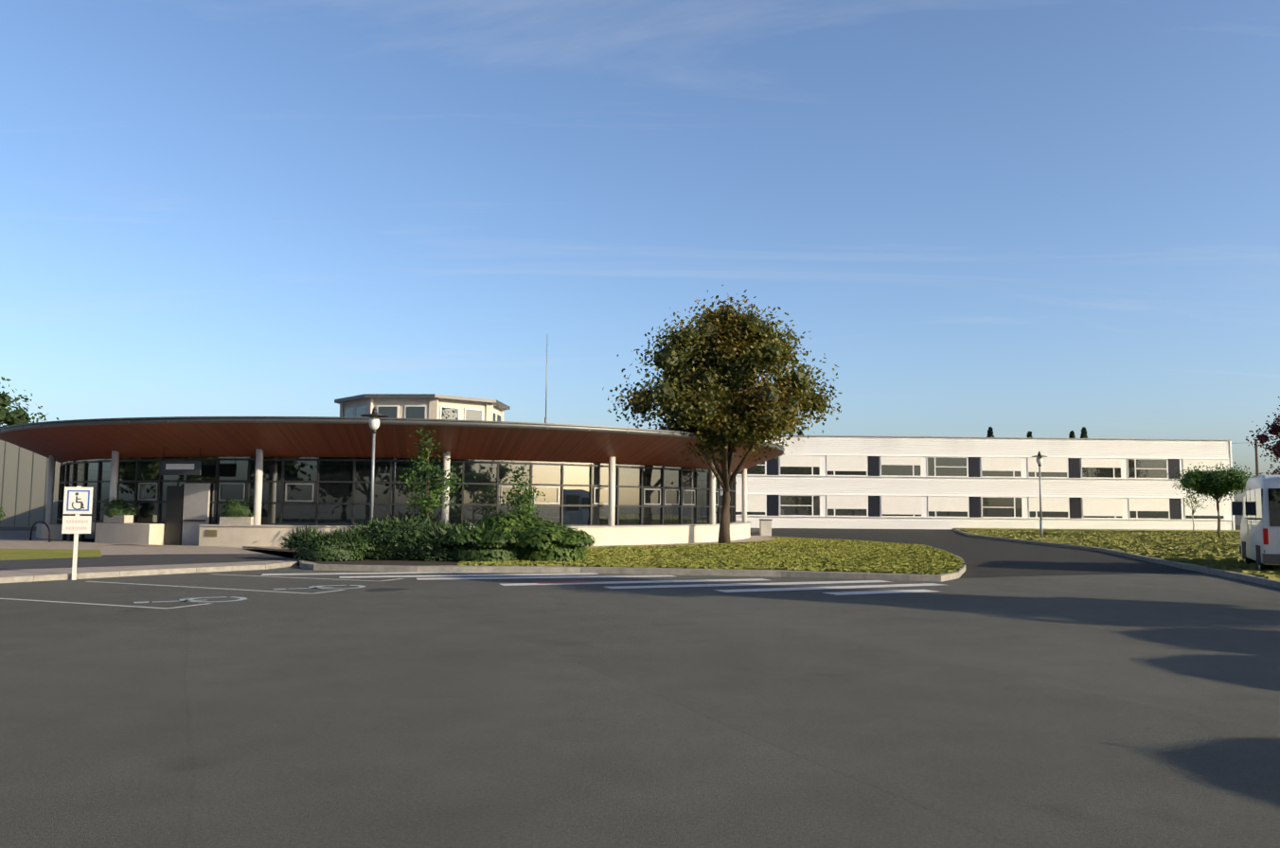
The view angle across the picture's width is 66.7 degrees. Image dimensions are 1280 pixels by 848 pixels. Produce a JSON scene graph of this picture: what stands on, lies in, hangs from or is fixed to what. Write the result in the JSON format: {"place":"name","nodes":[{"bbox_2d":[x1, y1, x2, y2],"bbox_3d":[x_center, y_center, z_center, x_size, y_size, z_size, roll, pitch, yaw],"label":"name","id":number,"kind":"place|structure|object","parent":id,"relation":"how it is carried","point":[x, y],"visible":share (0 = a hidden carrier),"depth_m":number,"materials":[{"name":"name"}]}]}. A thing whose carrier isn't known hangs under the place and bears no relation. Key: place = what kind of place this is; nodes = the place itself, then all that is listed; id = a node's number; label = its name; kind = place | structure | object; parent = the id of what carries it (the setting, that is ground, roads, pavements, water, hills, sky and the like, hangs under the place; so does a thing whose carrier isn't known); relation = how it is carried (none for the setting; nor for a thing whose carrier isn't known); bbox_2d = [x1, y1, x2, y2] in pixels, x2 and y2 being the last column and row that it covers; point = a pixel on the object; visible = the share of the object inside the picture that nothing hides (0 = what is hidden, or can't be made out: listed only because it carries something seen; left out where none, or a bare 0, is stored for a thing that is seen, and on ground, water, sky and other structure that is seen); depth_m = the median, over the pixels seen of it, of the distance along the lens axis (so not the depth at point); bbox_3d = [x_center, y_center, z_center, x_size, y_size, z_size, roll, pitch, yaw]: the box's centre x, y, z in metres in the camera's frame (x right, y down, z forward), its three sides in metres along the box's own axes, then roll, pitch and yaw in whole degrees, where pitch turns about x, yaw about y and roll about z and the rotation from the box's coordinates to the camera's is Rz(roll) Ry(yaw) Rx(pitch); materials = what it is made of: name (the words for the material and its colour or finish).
{"place":"outdoors","nodes":[
{"label":"outdoors","id":0,"kind":"place"},
{"bbox_2d":[0,440,61,527],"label":"grey clad building","id":1,"kind":"structure","parent":0,"point":[24,472],"depth_m":61.32,"materials":[{"name":"metal"}]},
{"bbox_2d":[103,515,253,525],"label":"planters","id":2,"kind":"object","parent":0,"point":[229,521],"visible":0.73,"depth_m":34.49,"materials":[{"name":"stone"}]},
{"bbox_2d":[99,497,138,517],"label":"planter greens","id":3,"kind":"object","parent":2,"relation":"in","point":[115,508],"visible":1,"depth_m":36.27,"materials":[{"name":"green plant"}]},
{"bbox_2d":[219,497,254,517],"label":"planter greens","id":4,"kind":"object","parent":2,"relation":"in","point":[237,509],"visible":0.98,"depth_m":34.55,"materials":[{"name":"green plant"}]},
{"bbox_2d":[204,530,217,536],"bbox_3d":[-15.231,3.878,34.521,0.482,0.230,0.019,-1,-5,12],"label":"wall plaque","id":5,"kind":"object","parent":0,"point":[210,533],"visible":1,"depth_m":34.51,"materials":[{"name":"gold metal"}]},
{"bbox_2d":[0,417,783,457],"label":"roof fascia","id":6,"kind":"structure","parent":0,"point":[335,421],"depth_m":33.76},
{"bbox_2d":[0,416,784,450],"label":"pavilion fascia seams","id":7,"kind":"object","parent":6,"relation":"attached to","point":[305,417],"visible":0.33,"depth_m":33.82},
{"bbox_2d":[35,522,750,548],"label":"low wall","id":8,"kind":"structure","parent":0,"point":[240,537],"depth_m":36.35,"materials":[{"name":"white concrete"}]},
{"bbox_2d":[56,458,735,542],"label":"curtain wall mullions","id":9,"kind":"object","parent":8,"relation":"on","point":[248,481],"depth_m":36.79,"materials":[{"name":"black metal"}]},
{"bbox_2d":[160,461,201,475],"bbox_3d":[-16.438,1.579,34.810,1.712,0.500,0.081,-1,-5,16],"label":"entrance name board","id":10,"kind":"object","parent":9,"relation":"attached to","point":[197,471],"visible":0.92,"depth_m":34.74,"materials":[{"name":"grey metal"}]},
{"bbox_2d":[165,463,194,469],"bbox_3d":[-16.451,1.525,34.769,1.224,0.200,0.016,-1,-5,16],"label":"sign panel","id":11,"kind":"object","parent":10,"relation":"attached to","point":[179,466],"visible":0.97,"depth_m":34.76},
{"bbox_2d":[164,483,210,546],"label":"entrance doors","id":12,"kind":"structure","parent":9,"relation":"in","point":[187,510],"depth_m":35.62,"materials":[{"name":"grey metal"}]},
{"bbox_2d":[60,457,733,542],"bbox_3d":[-11.535,4.207,51.425,32.915,3.300,32.915,1,-5,-1],"label":"window glazing","id":13,"kind":"structure","parent":9,"relation":"in","point":[328,492],"depth_m":36.18,"materials":[{"name":"clear glass"}]},
{"bbox_2d":[137,482,718,505],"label":"window frames","id":14,"kind":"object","parent":9,"relation":"in","point":[502,487],"visible":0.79,"depth_m":36.79,"materials":[{"name":"grey metal"}]},
{"bbox_2d":[198,520,750,528],"bbox_3d":[-11.459,5.029,51.357,34.431,0.050,34.598,1,-5,-1],"label":"low wall cap","id":15,"kind":"object","parent":8,"relation":"on","point":[737,523],"visible":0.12,"depth_m":36.87,"materials":[{"name":"white concrete"}]},
{"bbox_2d":[334,393,510,421],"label":"rooftop lantern","id":16,"kind":"object","parent":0,"point":[432,406],"visible":0.52,"depth_m":48.25,"materials":[{"name":"white paint"}]},
{"bbox_2d":[544,345,547,423],"bbox_3d":[-3.469,-1.643,36.090,0.100,3.400,0.087,1,-5,-1],"label":"roof mast","id":17,"kind":"object","parent":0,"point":[545,419],"visible":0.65,"depth_m":36.04,"materials":[{"name":"grey metal"}]},
{"bbox_2d":[534,580,590,584],"bbox_3d":[-1.692,3.442,21.186,1.239,0.001,0.500,3,-5,-25],"label":"crosswalk stripe","id":18,"kind":"object","parent":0,"point":[542,582],"visible":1,"depth_m":21.25,"materials":[{"name":"white paint"}]},
{"bbox_2d":[0,515,1279,847],"bbox_3d":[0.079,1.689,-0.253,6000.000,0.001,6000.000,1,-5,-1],"label":"ground","id":19,"kind":"structure","parent":0,"point":[1130,710],"depth_m":7.97,"materials":[{"name":"grey asphalt"}]},
{"bbox_2d":[0,376,58,427],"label":"tree","id":20,"kind":"object","parent":19,"relation":"on","point":[19,415],"visible":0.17,"depth_m":92.73,"materials":[{"name":"green plant"}]},
{"bbox_2d":[61,486,93,580],"bbox_3d":[-12.083,2.333,20.850,0.540,2.000,0.059,3,-5,-26],"label":"disabled parking sign","id":21,"kind":"object","parent":19,"relation":"on","point":[78,501],"visible":1,"depth_m":20.85,"materials":[{"name":"white metal"}]},
{"bbox_2d":[0,531,297,577],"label":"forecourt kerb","id":22,"kind":"structure","parent":19,"relation":"on","point":[14,540],"depth_m":31.34,"materials":[{"name":"concrete"}]},
{"bbox_2d":[0,504,7,519],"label":"hedge","id":23,"kind":"object","parent":22,"relation":"on","point":[2,515],"visible":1,"depth_m":32.27,"materials":[{"name":"green plant"}]},
{"bbox_2d":[29,520,50,542],"bbox_3d":[-23.045,4.114,37.346,1.954,0.778,0.085,-3,-6,39],"label":"bike hoop","id":24,"kind":"object","parent":22,"relation":"on","point":[46,526],"visible":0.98,"depth_m":37.23,"materials":[{"name":"black metal"}]},
{"bbox_2d":[0,549,102,560],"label":"grass strip","id":25,"kind":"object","parent":22,"relation":"on","point":[20,554],"depth_m":28.46,"materials":[{"name":"green plant"}]},
{"bbox_2d":[0,553,294,569],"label":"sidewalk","id":26,"kind":"structure","parent":22,"relation":"on","point":[105,560],"depth_m":25.83,"materials":[{"name":"grey concrete"}]},
{"bbox_2d":[0,560,299,583],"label":"forecourt kerb stones","id":27,"kind":"object","parent":19,"relation":"on","point":[62,577],"visible":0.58,"depth_m":22.15,"materials":[{"name":"concrete"}]},
{"bbox_2d":[133,596,247,603],"bbox_3d":[-7.656,3.015,16.625,1.770,0.001,0.950,3,-5,-29],"label":"wheelchair marking","id":28,"kind":"object","parent":19,"relation":"on","point":[192,600],"visible":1,"depth_m":16.59,"materials":[{"name":"paint"}]},
{"bbox_2d":[0,574,403,608],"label":"parking bay lines","id":29,"kind":"object","parent":19,"relation":"on","point":[190,587],"visible":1,"depth_m":18.34,"materials":[{"name":"paint"}]},
{"bbox_2d":[273,585,365,589],"bbox_3d":[-6.343,3.250,19.308,1.770,0.001,0.950,3,-5,-29],"label":"wheelchair marking","id":30,"kind":"object","parent":19,"relation":"on","point":[313,587],"visible":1,"depth_m":19.40,"materials":[{"name":"paint"}]},
{"bbox_2d":[360,407,388,520],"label":"lamp post","id":31,"kind":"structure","parent":19,"relation":"on","point":[374,420],"depth_m":29.76,"materials":[{"name":"white metal"}]},
{"bbox_2d":[365,587,408,591],"bbox_3d":[-4.943,3.243,19.021,0.840,0.009,0.840,1,-5,-1],"label":"manhole and gully","id":32,"kind":"object","parent":19,"relation":"on","point":[387,590],"visible":1,"depth_m":18.95,"materials":[{"name":"metal"}]},
{"bbox_2d":[45,448,746,526],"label":"columns","id":33,"kind":"structure","parent":19,"relation":"on","point":[257,493],"depth_m":37.96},
{"bbox_2d":[0,423,782,473],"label":"roof soffit","id":34,"kind":"structure","parent":33,"relation":"on","point":[62,445],"depth_m":35.23,"materials":[{"name":"brown wood"}]},
{"bbox_2d":[243,535,941,581],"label":"island kerb","id":35,"kind":"structure","parent":19,"relation":"on","point":[757,538],"depth_m":24.70,"materials":[{"name":"concrete"}]},
{"bbox_2d":[241,548,461,566],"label":"shrub bed soil","id":36,"kind":"structure","parent":35,"relation":"on","point":[288,553],"depth_m":25.88,"materials":[{"name":"brown soil"}]},
{"bbox_2d":[277,525,383,561],"bbox_3d":[-8.443,3.326,26.605,2.856,1.149,1.909,1,-5,-1],"label":"island shrub","id":37,"kind":"object","parent":36,"relation":"on","point":[337,546],"visible":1,"depth_m":26.25,"materials":[{"name":"green plant"}]},
{"bbox_2d":[345,513,466,559],"bbox_3d":[-6.822,3.333,27.942,4.172,1.585,3.254,1,-5,-1],"label":"island shrub","id":38,"kind":"object","parent":36,"relation":"on","point":[381,553],"visible":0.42,"depth_m":26.90,"materials":[{"name":"green plant"}]},
{"bbox_2d":[368,522,474,561],"bbox_3d":[-5.716,3.388,27.282,3.823,1.295,3.150,1,-5,-1],"label":"island shrub","id":39,"kind":"object","parent":36,"relation":"on","point":[432,548],"visible":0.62,"depth_m":26.46,"materials":[{"name":"green plant"}]},
{"bbox_2d":[394,426,476,522],"bbox_3d":[-7.118,2.170,32.401,3.078,4.434,2.427,-1,-5,23],"label":"young tree","id":40,"kind":"object","parent":36,"relation":"on","point":[426,509],"visible":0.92,"depth_m":32.25,"materials":[{"name":"green plant"}]},
{"bbox_2d":[494,460,549,519],"bbox_3d":[-4.118,2.861,33.543,1.943,3.303,2.217,1,-5,-1],"label":"young tree","id":41,"kind":"object","parent":36,"relation":"on","point":[518,503],"visible":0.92,"depth_m":33.44,"materials":[{"name":"green plant"}]},
{"bbox_2d":[438,520,526,562],"bbox_3d":[-4.189,3.319,26.883,2.829,1.345,2.825,1,-5,-1],"label":"island shrub","id":42,"kind":"object","parent":35,"relation":"on","point":[486,544],"visible":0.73,"depth_m":25.99,"materials":[{"name":"green plant"}]},
{"bbox_2d":[475,508,561,560],"bbox_3d":[-3.472,3.281,27.515,2.656,1.776,2.533,1,-5,-1],"label":"island shrub","id":43,"kind":"object","parent":35,"relation":"on","point":[514,521],"visible":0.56,"depth_m":27.05,"materials":[{"name":"green plant"}]},
{"bbox_2d":[512,518,596,561],"bbox_3d":[-2.541,3.361,27.036,2.704,1.422,2.488,1,-5,-1],"label":"island shrub","id":44,"kind":"object","parent":35,"relation":"on","point":[568,543],"visible":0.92,"depth_m":26.24,"materials":[{"name":"green plant"}]},
{"bbox_2d":[486,564,941,574],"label":"island grass","id":45,"kind":"structure","parent":35,"relation":"on","point":[742,569],"depth_m":24.25,"materials":[{"name":"green plant"}]},
{"bbox_2d":[457,535,965,574],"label":"island grass tufts","id":46,"kind":"object","parent":45,"relation":"on","point":[799,554],"visible":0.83,"depth_m":28.91,"materials":[{"name":"green plant"}]},
{"bbox_2d":[602,284,842,543],"bbox_3d":[3.460,-0.231,41.290,9.957,10.870,9.769,1,-5,-1],"label":"maple tree","id":47,"kind":"object","parent":45,"relation":"on","point":[710,382],"visible":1,"depth_m":39.00,"materials":[{"name":"green plant"}]},
{"bbox_2d":[759,519,772,535],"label":"utility box","id":48,"kind":"object","parent":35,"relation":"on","point":[765,527],"visible":0.96,"depth_m":50.94,"materials":[{"name":"grey metal"}]},
{"bbox_2d":[261,571,943,595],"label":"hatch markings","id":49,"kind":"object","parent":19,"relation":"on","point":[791,589],"visible":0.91,"depth_m":21.51,"materials":[{"name":"white paint"}]},
{"bbox_2d":[296,534,965,582],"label":"island kerb stones","id":50,"kind":"object","parent":19,"relation":"on","point":[305,564],"visible":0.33,"depth_m":23.89,"materials":[{"name":"concrete"}]},
{"bbox_2d":[735,435,1235,530],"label":"white wing","id":51,"kind":"structure","parent":19,"relation":"on","point":[846,482],"depth_m":75.69,"materials":[{"name":"white paint"}]},
{"bbox_2d":[986,426,994,437],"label":"conifer","id":52,"kind":"object","parent":19,"relation":"on","point":[989,433],"visible":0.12,"depth_m":98.41,"materials":[{"name":"green plant"}]},
{"bbox_2d":[1231,474,1279,570],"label":"white minibus","id":53,"kind":"object","parent":19,"relation":"on","point":[1259,512],"visible":0.94,"depth_m":25.19,"materials":[{"name":"white paint"}]},
{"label":"lawn kerb","id":54,"kind":"structure","parent":19,"relation":"on","visible":0},
{"bbox_2d":[1031,451,1047,536],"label":"street lamp","id":55,"kind":"object","parent":54,"relation":"on","point":[1039,456],"depth_m":53.22,"materials":[{"name":"grey metal"}]},
{"bbox_2d":[1176,492,1204,533],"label":"lawn sapling","id":56,"kind":"object","parent":54,"relation":"on","point":[1195,503],"visible":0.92,"depth_m":59.01,"materials":[{"name":"green plant"}]},
{"bbox_2d":[1162,462,1271,537],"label":"lawn tree","id":57,"kind":"object","parent":54,"relation":"on","point":[1217,484],"visible":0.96,"depth_m":53.30,"materials":[{"name":"green plant"}]},
{"bbox_2d":[1245,396,1279,475],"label":"red plum tree","id":58,"kind":"object","parent":54,"relation":"on","point":[1274,430],"visible":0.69,"depth_m":63.74,"materials":[{"name":"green plant"}]},
{"bbox_2d":[0,0,1279,505],"label":"sky","id":59,"kind":"structure","parent":0,"point":[1047,219],"materials":[{"name":"blue"}]},
{"bbox_2d":[750,525,1240,578],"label":"road","id":60,"kind":"structure","parent":0,"point":[984,558],"depth_m":35.74,"materials":[{"name":"grey asphalt"}]},
{"bbox_2d":[1068,429,1075,438],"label":"conifer","id":61,"kind":"object","parent":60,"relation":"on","point":[1072,435],"visible":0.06,"depth_m":96.51,"materials":[{"name":"green plant"}]},
{"bbox_2d":[1080,426,1087,438],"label":"conifer","id":62,"kind":"object","parent":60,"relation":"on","point":[1083,434],"visible":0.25,"depth_m":98.52,"materials":[{"name":"green plant"}]},
{"bbox_2d":[952,528,1279,588],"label":"lawn kerb stones","id":63,"kind":"object","parent":60,"relation":"on","point":[1274,583],"visible":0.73,"depth_m":30.10,"materials":[{"name":"concrete"}]},
{"bbox_2d":[1231,439,1259,477],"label":"utility pole","id":64,"kind":"object","parent":60,"relation":"on","point":[1256,463],"visible":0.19,"depth_m":80.46,"materials":[{"name":"brown wood"}]},
{"bbox_2d":[1026,431,1032,437],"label":"conifer","id":65,"kind":"object","parent":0,"point":[1029,434],"visible":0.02,"depth_m":100.50,"materials":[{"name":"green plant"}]},
{"bbox_2d":[956,528,1279,581],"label":"lawn grass","id":66,"kind":"structure","parent":0,"point":[1128,530],"depth_m":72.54,"materials":[{"name":"green plant"}]}
]}

